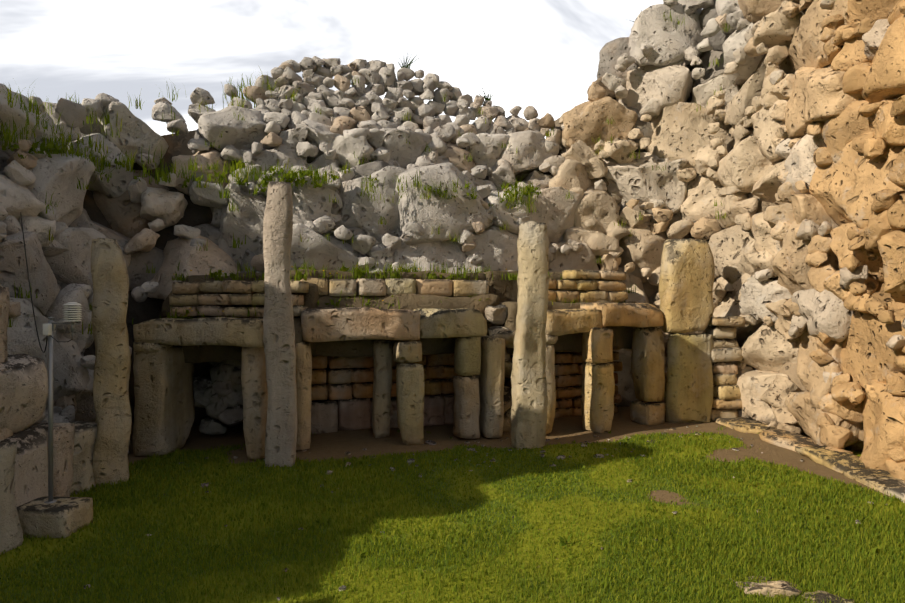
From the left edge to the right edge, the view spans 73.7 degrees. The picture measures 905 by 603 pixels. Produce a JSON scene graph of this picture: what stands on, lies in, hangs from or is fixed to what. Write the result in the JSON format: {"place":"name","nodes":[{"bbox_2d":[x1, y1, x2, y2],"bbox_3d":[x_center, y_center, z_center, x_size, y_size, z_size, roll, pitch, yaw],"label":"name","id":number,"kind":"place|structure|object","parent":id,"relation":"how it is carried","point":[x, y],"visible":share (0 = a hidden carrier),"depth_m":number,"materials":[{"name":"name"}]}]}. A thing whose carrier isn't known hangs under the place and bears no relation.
{"place":"outdoors","nodes":[
{"label":"outdoors","id":0,"kind":"place"},
{"bbox_2d":[0,0,662,137],"label":"sky","id":1,"kind":"structure","parent":0,"point":[543,55],"materials":[{"name":"white"}]},
{"bbox_2d":[161,269,636,362],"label":"bricks","id":2,"kind":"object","parent":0,"point":[503,292],"depth_m":7.59,"materials":[{"name":"beige stone"}]},
{"bbox_2d":[0,406,904,602],"bbox_3d":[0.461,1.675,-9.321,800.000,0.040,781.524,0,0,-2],"label":"terrain","id":3,"kind":"structure","parent":0,"point":[355,443],"depth_m":4.74,"materials":[{"name":"green plant"}]},
{"bbox_2d":[17,496,92,537],"bbox_3d":[-2.927,1.583,4.427,0.412,0.222,0.303,0,0,5],"label":"stone block","id":4,"kind":"object","parent":3,"relation":"on","point":[64,517],"depth_m":4.29,"materials":[{"name":"beige stone"}]},
{"bbox_2d":[20,212,81,503],"bbox_3d":[-3.144,0.379,4.594,0.943,2.211,0.177,0,0,30],"label":"weather sensor","id":5,"kind":"object","parent":4,"relation":"on","point":[72,315],"visible":1,"depth_m":4.43,"materials":[{"name":"silver metal"}]},
{"bbox_2d":[67,51,723,434],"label":"backing wall","id":6,"kind":"structure","parent":3,"relation":"on","point":[151,309],"depth_m":8.22,"materials":[{"name":"stone"}]},
{"bbox_2d":[0,8,904,602],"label":"grass and weeds","id":7,"kind":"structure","parent":3,"relation":"on","point":[154,464],"depth_m":4.51,"materials":[{"name":"green plant"}]},
{"bbox_2d":[0,0,904,480],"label":"boulder walls","id":8,"kind":"structure","parent":3,"relation":"on","point":[786,146],"depth_m":8.17,"materials":[{"name":"beige stone"}]},
{"bbox_2d":[0,181,904,602],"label":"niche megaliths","id":9,"kind":"object","parent":3,"relation":"on","point":[272,391],"visible":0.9,"depth_m":6.95,"materials":[{"name":"beige stone"}]}
]}

